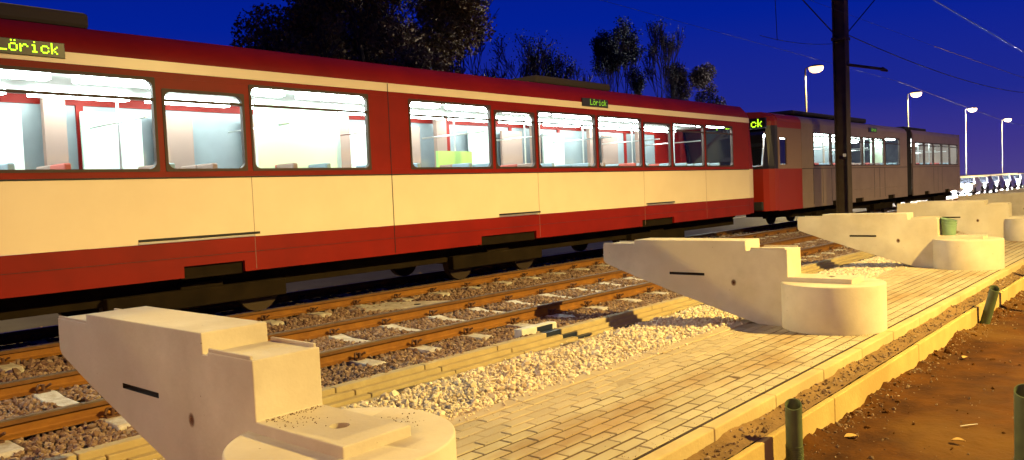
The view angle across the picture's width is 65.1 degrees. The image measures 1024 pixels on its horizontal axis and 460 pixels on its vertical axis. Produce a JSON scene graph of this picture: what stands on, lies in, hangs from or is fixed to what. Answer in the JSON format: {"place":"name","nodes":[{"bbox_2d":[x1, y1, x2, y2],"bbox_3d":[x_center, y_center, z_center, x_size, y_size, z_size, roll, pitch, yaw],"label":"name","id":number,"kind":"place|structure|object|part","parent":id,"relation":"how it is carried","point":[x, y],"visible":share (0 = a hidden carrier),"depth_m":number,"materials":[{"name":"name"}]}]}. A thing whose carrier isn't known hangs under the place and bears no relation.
{"place":"outdoors","nodes":[
{"label":"outdoors","id":0,"kind":"place"},
{"bbox_2d":[11,284,575,446],"bbox_3d":[2.714,0.778,17.596,7.465,0.112,34.000,0,4,41],"label":"ballast bed","id":1,"kind":"object","parent":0,"point":[69,428],"visible":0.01,"depth_m":6.50,"materials":[{"name":"gravel"}]},
{"bbox_2d":[0,432,23,458],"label":"sleeper","id":2,"kind":"object","parent":1,"relation":"on","point":[8,448],"visible":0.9,"depth_m":5.75,"materials":[{"name":"concrete"}]},
{"bbox_2d":[0,357,24,373],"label":"sleeper","id":3,"kind":"object","parent":1,"relation":"on","point":[6,367],"visible":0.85,"depth_m":8.81,"materials":[{"name":"concrete"}]},
{"bbox_2d":[24,383,130,431],"bbox_3d":[-3.883,1.558,7.063,2.420,0.250,0.236,0,4,41],"label":"sleeper","id":4,"kind":"object","parent":1,"relation":"on","point":[116,421],"visible":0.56,"depth_m":7.18,"materials":[{"name":"concrete"}]},
{"bbox_2d":[207,308,284,325],"bbox_3d":[-4.171,1.336,12.011,2.420,0.250,0.236,0,4,41],"label":"sleeper","id":5,"kind":"object","parent":1,"relation":"on","point":[271,322],"visible":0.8,"depth_m":11.43,"materials":[{"name":"concrete"}]},
{"bbox_2d":[266,307,331,317],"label":"sleeper","id":6,"kind":"object","parent":1,"relation":"on","point":[321,314],"visible":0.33,"depth_m":11.99,"materials":[{"name":"concrete"}]},
{"bbox_2d":[290,295,371,308],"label":"sleeper","id":7,"kind":"object","parent":1,"relation":"on","point":[357,305],"visible":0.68,"depth_m":12.73,"materials":[{"name":"concrete"}]},
{"bbox_2d":[334,352,385,366],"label":"sleeper","id":8,"kind":"object","parent":1,"relation":"on","point":[362,361],"visible":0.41,"depth_m":8.30,"materials":[{"name":"concrete"}]},
{"bbox_2d":[336,289,415,301],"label":"sleeper","id":9,"kind":"object","parent":1,"relation":"on","point":[398,298],"visible":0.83,"depth_m":13.31,"materials":[{"name":"concrete"}]},
{"bbox_2d":[328,328,441,353],"bbox_3d":[-1.721,1.348,9.551,2.420,0.250,0.236,0,4,41],"label":"sleeper","id":10,"kind":"object","parent":1,"relation":"on","point":[421,348],"visible":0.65,"depth_m":9.00,"materials":[{"name":"concrete"}]},
{"bbox_2d":[348,300,449,312],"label":"cover slab","id":11,"kind":"structure","parent":1,"relation":"on","point":[393,305],"depth_m":12.40,"materials":[{"name":"concrete"}]},
{"bbox_2d":[369,284,449,296],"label":"sleeper","id":12,"kind":"object","parent":1,"relation":"on","point":[431,292],"visible":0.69,"depth_m":13.93,"materials":[{"name":"concrete"}]},
{"bbox_2d":[0,225,859,459],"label":"ballast","id":13,"kind":"structure","parent":1,"relation":"on","point":[85,434],"depth_m":10.09,"materials":[{"name":"gravel"}]},
{"bbox_2d":[0,235,820,400],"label":"rail","id":14,"kind":"object","parent":13,"relation":"on","point":[28,385],"depth_m":10.66,"materials":[{"name":"metal"}]},
{"bbox_2d":[0,242,843,439],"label":"rail","id":15,"kind":"object","parent":13,"relation":"on","point":[25,425],"depth_m":8.81,"materials":[{"name":"metal"}]},
{"bbox_2d":[514,321,556,337],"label":"drain block","id":16,"kind":"structure","parent":13,"relation":"on","point":[535,328],"depth_m":9.16,"materials":[{"name":"white concrete"}]},
{"bbox_2d":[372,318,492,341],"bbox_3d":[-1.177,1.295,10.180,2.420,0.250,0.236,0,4,41],"label":"sleeper","id":17,"kind":"object","parent":1,"relation":"on","point":[468,333],"visible":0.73,"depth_m":9.64,"materials":[{"name":"concrete"}]},
{"bbox_2d":[404,279,480,289],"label":"sleeper","id":18,"kind":"object","parent":1,"relation":"on","point":[464,287],"visible":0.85,"depth_m":14.56,"materials":[{"name":"concrete"}]},
{"bbox_2d":[437,275,511,285],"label":"sleeper","id":19,"kind":"object","parent":1,"relation":"on","point":[496,281],"visible":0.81,"depth_m":15.17,"materials":[{"name":"concrete"}]},
{"bbox_2d":[420,310,533,328],"bbox_3d":[-0.616,1.242,10.804,2.420,0.250,0.236,0,4,41],"label":"sleeper","id":20,"kind":"object","parent":1,"relation":"on","point":[514,324],"visible":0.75,"depth_m":10.28,"materials":[{"name":"concrete"}]},
{"bbox_2d":[469,270,541,279],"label":"sleeper","id":21,"kind":"object","parent":1,"relation":"on","point":[522,277],"visible":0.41,"depth_m":15.79,"materials":[{"name":"concrete"}]},
{"bbox_2d":[459,302,574,319],"bbox_3d":[-0.112,1.191,11.428,2.420,0.250,0.236,0,4,41],"label":"sleeper","id":22,"kind":"object","parent":1,"relation":"on","point":[474,308],"visible":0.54,"depth_m":10.88,"materials":[{"name":"concrete"}]},
{"bbox_2d":[488,267,565,274],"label":"sleeper","id":23,"kind":"object","parent":1,"relation":"on","point":[498,270],"visible":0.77,"depth_m":16.44,"materials":[{"name":"concrete"}]},
{"bbox_2d":[505,295,609,309],"bbox_3d":[0.437,1.139,12.039,2.420,0.250,0.236,0,4,41],"label":"sleeper","id":24,"kind":"object","parent":1,"relation":"on","point":[584,307],"visible":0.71,"depth_m":11.47,"materials":[{"name":"concrete"}]},
{"bbox_2d":[529,265,589,270],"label":"sleeper","id":25,"kind":"object","parent":1,"relation":"on","point":[574,268],"visible":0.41,"depth_m":17.01,"materials":[{"name":"wood"}]},
{"bbox_2d":[540,260,609,266],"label":"sleeper","id":26,"kind":"object","parent":1,"relation":"on","point":[596,262],"visible":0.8,"depth_m":17.70,"materials":[{"name":"wood"}]},
{"bbox_2d":[537,288,641,301],"bbox_3d":[0.982,1.085,12.686,2.420,0.250,0.236,0,4,41],"label":"sleeper","id":27,"kind":"object","parent":1,"relation":"on","point":[542,293],"visible":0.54,"depth_m":12.14,"materials":[{"name":"concrete"}]},
{"bbox_2d":[560,283,667,295],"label":"sleeper","id":28,"kind":"object","parent":1,"relation":"on","point":[649,291],"visible":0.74,"depth_m":12.75,"materials":[{"name":"concrete"}]},
{"bbox_2d":[585,278,665,288],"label":"sleeper","id":29,"kind":"object","parent":1,"relation":"on","point":[600,281],"visible":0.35,"depth_m":14.31,"materials":[{"name":"concrete"}]},
{"bbox_2d":[623,273,643,279],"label":"sleeper","id":30,"kind":"object","parent":1,"relation":"on","point":[626,276],"visible":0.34,"depth_m":14.92,"materials":[{"name":"concrete"}]},
{"bbox_2d":[801,252,818,257],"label":"sleeper","id":31,"kind":"object","parent":1,"relation":"on","point":[805,253],"visible":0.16,"depth_m":17.66,"materials":[{"name":"wood"}]},
{"bbox_2d":[810,249,833,254],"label":"sleeper","id":32,"kind":"object","parent":1,"relation":"on","point":[819,250],"visible":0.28,"depth_m":18.28,"materials":[{"name":"wood"}]},
{"bbox_2d":[827,246,842,250],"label":"sleeper","id":33,"kind":"object","parent":1,"relation":"on","point":[831,249],"visible":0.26,"depth_m":18.93,"materials":[{"name":"wood"}]},
{"bbox_2d":[831,0,887,212],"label":"catenary pole","id":34,"kind":"object","parent":1,"relation":"on","point":[842,65],"visible":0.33,"depth_m":26.33,"materials":[{"name":"metal"}]},
{"bbox_2d":[760,35,836,44],"bbox_3d":[8.649,-5.640,23.748,0.015,0.515,6.251,0,4,41],"label":"overhead wire","id":35,"kind":"object","parent":34,"relation":"attached to","point":[794,42],"visible":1,"depth_m":23.10,"materials":[{"name":"grey metal"}]},
{"bbox_2d":[802,0,838,38],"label":"overhead wire","id":36,"kind":"object","parent":34,"relation":"attached to","point":[820,19],"visible":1,"depth_m":24.87,"materials":[{"name":"grey metal"}]},
{"bbox_2d":[849,0,874,30],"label":"overhead wire","id":37,"kind":"object","parent":34,"relation":"attached to","point":[861,15],"visible":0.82,"depth_m":27.80,"materials":[{"name":"grey metal"}]},
{"bbox_2d":[810,0,1023,77],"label":"overhead wire","id":38,"kind":"object","parent":34,"relation":"attached to","point":[937,47],"visible":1,"depth_m":31.17,"materials":[{"name":"grey metal"}]},
{"bbox_2d":[849,35,1023,92],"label":"overhead wire","id":39,"kind":"object","parent":34,"relation":"attached to","point":[927,67],"visible":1,"depth_m":32.23,"materials":[{"name":"grey metal"}]},
{"bbox_2d":[934,0,1022,51],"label":"overhead wire","id":40,"kind":"object","parent":34,"relation":"attached to","point":[975,24],"visible":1,"depth_m":34.32,"materials":[{"name":"grey metal"}]},
{"bbox_2d":[42,231,958,459],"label":"stepped edge","id":41,"kind":"object","parent":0,"point":[140,447],"visible":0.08,"depth_m":7.90,"materials":[{"name":"concrete"}]},
{"bbox_2d":[539,328,564,336],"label":"drain block","id":42,"kind":"structure","parent":41,"relation":"in","point":[553,332],"depth_m":9.21,"materials":[{"name":"grey concrete"}]},
{"bbox_2d":[561,331,579,338],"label":"drain block","id":43,"kind":"structure","parent":41,"relation":"in","point":[572,333],"depth_m":9.34,"materials":[{"name":"grey concrete"}]},
{"bbox_2d":[575,332,594,338],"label":"drain block","id":44,"kind":"structure","parent":41,"relation":"in","point":[587,334],"depth_m":9.45,"materials":[{"name":"grey concrete"}]},
{"bbox_2d":[0,185,1023,346],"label":"road","id":45,"kind":"structure","parent":0,"point":[24,323],"depth_m":17.75,"materials":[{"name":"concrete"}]},
{"bbox_2d":[804,64,822,111],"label":"street lamp","id":46,"kind":"object","parent":45,"relation":"on","point":[816,68],"visible":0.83,"depth_m":45.91,"materials":[{"name":"white metal"}]},
{"bbox_2d":[907,91,921,126],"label":"street lamp","id":47,"kind":"object","parent":45,"relation":"on","point":[916,94],"visible":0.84,"depth_m":63.03,"materials":[{"name":"white metal"}]},
{"bbox_2d":[950,176,984,195],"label":"oncoming car","id":48,"kind":"object","parent":45,"relation":"on","point":[974,184],"visible":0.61,"depth_m":59.86,"materials":[{"name":"white paint"}]},
{"bbox_2d":[965,107,976,175],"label":"street lamp","id":49,"kind":"object","parent":45,"relation":"on","point":[971,110],"visible":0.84,"depth_m":81.18,"materials":[{"name":"white metal"}]},
{"bbox_2d":[963,176,995,193],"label":"oncoming car","id":50,"kind":"object","parent":45,"relation":"on","point":[989,182],"visible":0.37,"depth_m":63.90,"materials":[{"name":"grey paint"}]},
{"bbox_2d":[976,175,1006,192],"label":"oncoming car","id":51,"kind":"object","parent":45,"relation":"on","point":[1000,181],"visible":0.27,"depth_m":67.71,"materials":[{"name":"grey paint"}]},
{"bbox_2d":[989,174,1016,190],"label":"oncoming car","id":52,"kind":"object","parent":45,"relation":"on","point":[1010,180],"visible":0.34,"depth_m":71.79,"materials":[{"name":"grey paint"}]},
{"bbox_2d":[1001,118,1011,173],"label":"street lamp","id":53,"kind":"object","parent":45,"relation":"on","point":[1008,119],"visible":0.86,"depth_m":99.77,"materials":[{"name":"white metal"}]},
{"bbox_2d":[1001,174,1023,188],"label":"oncoming car","id":54,"kind":"object","parent":45,"relation":"on","point":[1019,178],"visible":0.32,"depth_m":76.16,"materials":[{"name":"white paint"}]},
{"bbox_2d":[0,0,1023,174],"label":"sky","id":55,"kind":"structure","parent":0,"point":[751,76],"materials":[{"name":"blue"}]},
{"bbox_2d":[153,232,966,459],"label":"gravel","id":56,"kind":"structure","parent":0,"point":[471,391],"depth_m":7.62,"materials":[{"name":"beige gravel"}]},
{"bbox_2d":[448,265,909,426],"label":"edge stones","id":57,"kind":"object","parent":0,"point":[497,407],"visible":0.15,"depth_m":6.92,"materials":[{"name":"concrete"}]},
{"bbox_2d":[455,240,1023,459],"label":"paving","id":58,"kind":"structure","parent":0,"point":[631,433],"depth_m":6.26,"materials":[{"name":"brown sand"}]},
{"bbox_2d":[58,306,456,459],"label":"platform bracket","id":59,"kind":"object","parent":58,"relation":"on","point":[168,384],"visible":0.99,"depth_m":4.17,"materials":[{"name":"concrete"}]},
{"bbox_2d":[267,405,423,427],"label":"crumbs","id":60,"kind":"object","parent":59,"relation":"on","point":[319,418],"visible":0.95,"depth_m":3.96,"materials":[{"name":"stone"}]},
{"bbox_2d":[454,266,929,448],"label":"dust","id":61,"kind":"object","parent":58,"relation":"on","point":[622,382],"visible":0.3,"depth_m":6.64,"materials":[{"name":"beige sand"}]},
{"bbox_2d":[474,268,978,457],"bbox_3d":[3.230,1.055,8.814,1.714,0.012,14.380,0,4,41],"label":"grit","id":62,"kind":"object","parent":58,"relation":"on","point":[763,374],"visible":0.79,"depth_m":7.14,"materials":[{"name":"gravel"}]},
{"bbox_2d":[603,238,886,335],"bbox_3d":[2.598,0.621,9.439,3.371,1.024,1.060,0,4,41],"label":"platform bracket","id":63,"kind":"object","parent":58,"relation":"on","point":[750,279],"visible":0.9,"depth_m":9.04,"materials":[{"name":"concrete"}]},
{"bbox_2d":[797,212,1004,270],"bbox_3d":[6.863,0.207,14.365,3.371,1.024,1.060,0,4,41],"label":"platform bracket","id":64,"kind":"object","parent":58,"relation":"on","point":[907,238],"visible":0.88,"depth_m":14.04,"materials":[{"name":"concrete"}]},
{"bbox_2d":[940,217,957,234],"bbox_3d":[7.512,-0.065,13.786,0.272,0.304,0.268,0,4,41],"label":"bucket","id":65,"kind":"object","parent":64,"relation":"on","point":[948,226],"visible":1,"depth_m":13.70,"materials":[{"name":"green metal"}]},
{"bbox_2d":[897,200,1023,240],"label":"platform bracket","id":66,"kind":"object","parent":58,"relation":"on","point":[983,217],"visible":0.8,"depth_m":19.08,"materials":[{"name":"concrete"}]},
{"bbox_2d":[957,192,1023,215],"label":"platform bracket","id":67,"kind":"object","parent":58,"relation":"on","point":[1016,200],"visible":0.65,"depth_m":24.30,"materials":[{"name":"concrete"}]},
{"bbox_2d":[998,188,1023,192],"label":"platform bracket","id":68,"kind":"object","parent":58,"relation":"on","point":[1013,190],"visible":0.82,"depth_m":29.80,"materials":[{"name":"concrete"}]},
{"bbox_2d":[602,0,1019,124],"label":"overhead wire","id":69,"kind":"object","parent":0,"point":[825,61],"visible":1,"depth_m":31.06,"materials":[{"name":"grey metal"}]},
{"bbox_2d":[633,257,1023,459],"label":"kerb joint","id":70,"kind":"object","parent":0,"point":[693,429],"depth_m":6.33,"materials":[{"name":"soil"}]},
{"bbox_2d":[638,258,1023,459],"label":"kerb","id":71,"kind":"structure","parent":0,"point":[686,446],"depth_m":6.48,"materials":[{"name":"concrete"}]},
{"bbox_2d":[686,265,1023,459],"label":"dirt strip","id":72,"kind":"object","parent":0,"point":[727,437],"visible":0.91,"depth_m":6.58,"materials":[{"name":"brown soil"}]},
{"bbox_2d":[784,290,1023,459],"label":"dirt ground","id":73,"kind":"structure","parent":0,"point":[934,430],"depth_m":6.61,"materials":[{"name":"brown soil"}]},
{"bbox_2d":[785,398,803,459],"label":"plastic pipe","id":74,"kind":"object","parent":73,"relation":"on","point":[794,446],"visible":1,"depth_m":5.32,"materials":[{"name":"green plastic"}]},
{"bbox_2d":[844,433,858,436],"bbox_3d":[2.529,1.535,5.970,0.084,0.024,0.087,0,4,41],"label":"dry leaf","id":75,"kind":"object","parent":73,"relation":"on","point":[849,434],"visible":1,"depth_m":5.98,"materials":[{"name":"brown plant"}]},
{"bbox_2d":[684,268,1023,459],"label":"pebbles","id":76,"kind":"object","parent":73,"relation":"on","point":[829,392],"visible":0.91,"depth_m":7.26,"materials":[{"name":"gravel"}]},
{"bbox_2d":[785,297,1023,459],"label":"clods","id":77,"kind":"object","parent":73,"relation":"on","point":[946,350],"visible":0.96,"depth_m":8.27,"materials":[{"name":"brown soil"}]},
{"bbox_2d":[951,437,965,441],"bbox_3d":[3.208,1.511,5.764,0.068,0.024,0.065,-3,3,-17],"label":"dry leaf","id":78,"kind":"object","parent":73,"relation":"on","point":[957,438],"visible":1,"depth_m":5.78,"materials":[{"name":"brown plant"}]},
{"bbox_2d":[980,285,999,323],"bbox_3d":[6.065,0.973,10.192,0.119,0.545,0.245,-5,4,-40],"label":"plastic pipe","id":79,"kind":"object","parent":73,"relation":"on","point":[990,304],"visible":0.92,"depth_m":10.15,"materials":[{"name":"green plastic"}]},
{"bbox_2d":[1014,384,1023,459],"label":"plastic pipe","id":80,"kind":"object","parent":73,"relation":"on","point":[1018,421],"visible":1,"depth_m":4.68,"materials":[{"name":"green plastic"}]},
{"label":"ground","id":81,"kind":"structure","parent":0,"visible":0},
{"bbox_2d":[728,276,1023,459],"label":"foundation strip","id":82,"kind":"object","parent":81,"relation":"on","point":[839,405],"visible":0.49,"depth_m":6.91,"materials":[{"name":"concrete"}]},
{"label":"grass verge","id":83,"kind":"structure","parent":0,"visible":0},
{"bbox_2d":[229,0,496,77],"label":"broadleaf tree","id":84,"kind":"object","parent":83,"relation":"on","point":[378,33],"visible":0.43,"depth_m":36.14,"materials":[{"name":"green plant"}]},
{"bbox_2d":[442,0,498,74],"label":"bare tree","id":85,"kind":"object","parent":83,"relation":"on","point":[463,61],"visible":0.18,"depth_m":50.43,"materials":[{"name":"black plant"}]},
{"bbox_2d":[466,56,545,78],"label":"bare tree","id":86,"kind":"object","parent":83,"relation":"on","point":[523,73],"visible":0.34,"depth_m":55.39,"materials":[{"name":"brown plant"}]},
{"bbox_2d":[488,29,578,78],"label":"bare tree","id":87,"kind":"object","parent":83,"relation":"on","point":[550,67],"visible":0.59,"depth_m":56.80,"materials":[{"name":"brown plant"}]},
{"bbox_2d":[550,60,594,81],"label":"bare tree","id":88,"kind":"object","parent":83,"relation":"on","point":[576,73],"visible":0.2,"depth_m":58.69,"materials":[{"name":"brown plant"}]},
{"bbox_2d":[589,21,637,91],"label":"poplar tree","id":89,"kind":"object","parent":83,"relation":"on","point":[607,55],"visible":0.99,"depth_m":63.25,"materials":[{"name":"green plant"}]},
{"bbox_2d":[606,15,646,94],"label":"poplar tree","id":90,"kind":"object","parent":83,"relation":"on","point":[637,85],"visible":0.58,"depth_m":65.90,"materials":[{"name":"green plant"}]},
{"bbox_2d":[640,17,691,98],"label":"poplar tree","id":91,"kind":"object","parent":83,"relation":"on","point":[670,50],"visible":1,"depth_m":68.95,"materials":[{"name":"green plant"}]},
{"bbox_2d":[650,57,726,163],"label":"round tree","id":92,"kind":"object","parent":83,"relation":"on","point":[700,78],"visible":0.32,"depth_m":73.26,"materials":[{"name":"green plant"}]},
{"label":"far ballast","id":93,"kind":"structure","parent":0,"visible":0},
{"bbox_2d":[0,211,896,362],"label":"rail","id":94,"kind":"object","parent":93,"relation":"on","point":[37,351],"depth_m":13.05,"materials":[{"name":"metal"}]},
{"bbox_2d":[0,2,753,320],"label":"tram","id":95,"kind":"object","parent":94,"relation":"on","point":[149,171],"visible":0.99,"depth_m":11.92,"materials":[{"name":"red paint"}]},
{"bbox_3d":[-5.054,-1.229,9.096,0.063,1.154,2.064,0,4,41],"label":"window","id":96,"kind":"part","parent":95,"relation":"part of","materials":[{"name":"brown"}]},
{"bbox_3d":[-3.961,-1.273,10.359,0.063,1.029,1.124,0,4,41],"label":"window","id":97,"kind":"part","parent":95,"relation":"part of","materials":[{"name":"brown"}]},
{"bbox_3d":[-2.879,-1.445,11.609,0.063,1.164,2.044,0,4,41],"label":"window","id":98,"kind":"part","parent":95,"relation":"part of","materials":[{"name":"brown"}]},
{"bbox_3d":[-1.030,-1.615,13.744,0.063,1.144,1.984,0,4,41],"label":"window","id":99,"kind":"part","parent":95,"relation":"part of","materials":[{"name":"brown"}]},
{"bbox_3d":[0.049,-1.682,14.991,0.063,1.069,1.164,0,4,41],"label":"window","id":100,"kind":"part","parent":95,"relation":"part of","materials":[{"name":"brown"}]},
{"bbox_3d":[1.116,-1.811,16.224,0.063,1.118,1.954,0,4,41],"label":"window","id":101,"kind":"part","parent":95,"relation":"part of","materials":[{"name":"brown"}]},
{"bbox_3d":[2.377,-1.933,17.680,0.063,1.118,1.754,0,4,41],"label":"window","id":102,"kind":"part","parent":95,"relation":"part of","materials":[{"name":"brown"}]},
{"bbox_3d":[3.407,-1.998,18.870,0.063,1.049,1.244,0,4,41],"label":"window","id":103,"kind":"part","parent":95,"relation":"part of","materials":[{"name":"brown"}]},
{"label":"window","id":104,"kind":"part","parent":95,"relation":"part of","materials":[{"name":"brown"}]},
{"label":"window","id":105,"kind":"part","parent":95,"relation":"part of","materials":[{"name":"brown"}]},
{"bbox_2d":[706,110,959,223],"bbox_3d":[14.599,-2.615,33.615,2.472,3.875,24.470,0,4,41],"label":"tram","id":106,"kind":"object","parent":94,"relation":"on","point":[793,156],"visible":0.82,"depth_m":29.49,"materials":[{"name":"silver metal"}]},
{"label":"cab window","id":107,"kind":"part","parent":106,"relation":"part of","materials":[{"name":"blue glass"}]},
{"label":"window","id":108,"kind":"part","parent":106,"relation":"part of","materials":[{"name":"brown"}]},
{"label":"window","id":109,"kind":"part","parent":106,"relation":"part of","materials":[{"name":"brown"}]},
{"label":"window","id":110,"kind":"part","parent":106,"relation":"part of","materials":[{"name":"brown"}]},
{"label":"window","id":111,"kind":"part","parent":106,"relation":"part of","materials":[{"name":"brown"}]},
{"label":"window","id":112,"kind":"part","parent":106,"relation":"part of","materials":[{"name":"brown"}]},
{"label":"window","id":113,"kind":"part","parent":106,"relation":"part of","materials":[{"name":"brown"}]},
{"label":"window","id":114,"kind":"part","parent":106,"relation":"part of","materials":[{"name":"brown"}]},
{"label":"window","id":115,"kind":"part","parent":106,"relation":"part of","materials":[{"name":"brown"}]},
{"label":"window","id":116,"kind":"part","parent":106,"relation":"part of","materials":[{"name":"brown"}]},
{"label":"window","id":117,"kind":"part","parent":106,"relation":"part of","materials":[{"name":"brown"}]},
{"bbox_2d":[0,192,997,344],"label":"rail","id":118,"kind":"object","parent":93,"relation":"on","point":[12,337],"depth_m":14.78,"materials":[{"name":"metal"}]}
]}

